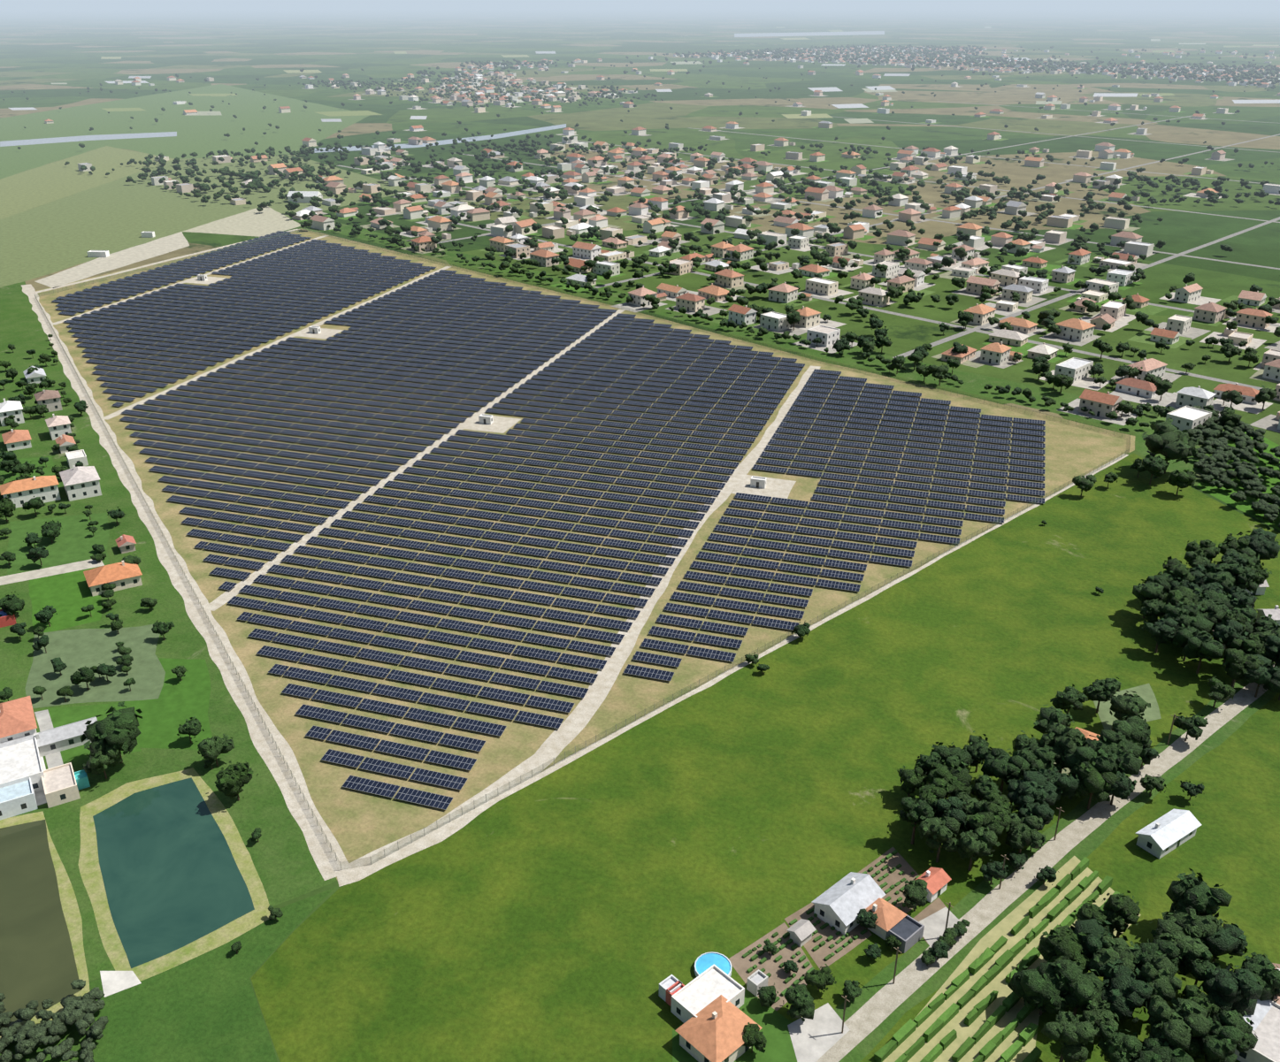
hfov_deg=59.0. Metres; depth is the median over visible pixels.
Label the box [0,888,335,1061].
field
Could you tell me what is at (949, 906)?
utility poles
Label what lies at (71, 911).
pond bank
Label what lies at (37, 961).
pond water
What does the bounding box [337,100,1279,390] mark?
town streets
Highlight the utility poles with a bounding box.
[841,680,1235,1033]
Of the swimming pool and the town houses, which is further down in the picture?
the swimming pool
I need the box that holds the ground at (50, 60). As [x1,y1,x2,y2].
[0,7,1279,1061]
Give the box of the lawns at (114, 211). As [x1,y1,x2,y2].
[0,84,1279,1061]
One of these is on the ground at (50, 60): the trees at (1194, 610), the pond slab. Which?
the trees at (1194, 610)
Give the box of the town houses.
[44,45,1279,430]
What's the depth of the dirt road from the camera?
212.52 m
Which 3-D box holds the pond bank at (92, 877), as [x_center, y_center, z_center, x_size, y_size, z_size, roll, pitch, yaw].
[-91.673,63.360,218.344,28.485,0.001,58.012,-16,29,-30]
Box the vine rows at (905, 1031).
[873,857,1120,1061]
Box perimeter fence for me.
[34,229,1130,869]
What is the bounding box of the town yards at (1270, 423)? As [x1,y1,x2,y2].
[129,79,1279,441]
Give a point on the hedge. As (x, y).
(1026, 393)
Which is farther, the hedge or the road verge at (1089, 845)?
the hedge
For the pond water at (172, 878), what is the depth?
215.32 m
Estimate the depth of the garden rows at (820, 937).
199.25 m
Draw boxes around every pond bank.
[0,812,89,1038]
[78,767,270,981]
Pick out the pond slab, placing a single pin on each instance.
(114, 982)
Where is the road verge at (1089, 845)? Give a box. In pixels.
[834,662,1277,1061]
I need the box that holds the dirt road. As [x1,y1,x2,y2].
[816,664,1274,1061]
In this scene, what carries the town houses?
on the ground at (50, 60)
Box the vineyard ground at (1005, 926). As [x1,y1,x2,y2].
[882,856,1141,1061]
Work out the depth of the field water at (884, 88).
1730.22 m
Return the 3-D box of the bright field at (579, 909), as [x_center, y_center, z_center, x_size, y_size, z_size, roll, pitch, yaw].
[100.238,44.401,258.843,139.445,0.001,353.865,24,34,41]
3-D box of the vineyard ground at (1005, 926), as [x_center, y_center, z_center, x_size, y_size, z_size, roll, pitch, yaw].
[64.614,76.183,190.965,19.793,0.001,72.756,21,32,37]
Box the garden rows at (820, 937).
[742,850,919,1008]
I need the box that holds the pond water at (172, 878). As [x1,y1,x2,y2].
[92,777,254,968]
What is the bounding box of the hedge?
[326,223,1149,427]
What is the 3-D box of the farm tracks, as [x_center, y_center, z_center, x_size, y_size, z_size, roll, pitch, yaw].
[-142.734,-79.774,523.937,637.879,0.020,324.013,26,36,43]
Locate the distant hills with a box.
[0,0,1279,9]
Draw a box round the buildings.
[0,191,1279,1061]
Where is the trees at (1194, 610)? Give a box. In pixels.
[0,334,1279,1061]
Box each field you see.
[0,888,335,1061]
[250,452,1279,1061]
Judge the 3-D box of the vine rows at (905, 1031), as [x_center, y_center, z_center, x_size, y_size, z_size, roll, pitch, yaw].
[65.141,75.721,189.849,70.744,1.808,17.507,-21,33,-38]
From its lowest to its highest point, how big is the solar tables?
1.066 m
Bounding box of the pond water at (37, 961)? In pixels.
[0,820,81,1029]
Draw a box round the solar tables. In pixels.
[51,230,1045,810]
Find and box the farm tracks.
[21,229,1128,886]
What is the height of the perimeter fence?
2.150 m
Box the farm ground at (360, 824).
[27,228,1135,881]
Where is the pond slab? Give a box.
[99,971,141,997]
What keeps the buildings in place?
on the ground at (50, 60)
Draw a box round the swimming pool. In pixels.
[694,951,731,977]
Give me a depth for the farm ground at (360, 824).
362.10 m
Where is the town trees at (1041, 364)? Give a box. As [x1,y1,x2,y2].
[2,43,1279,427]

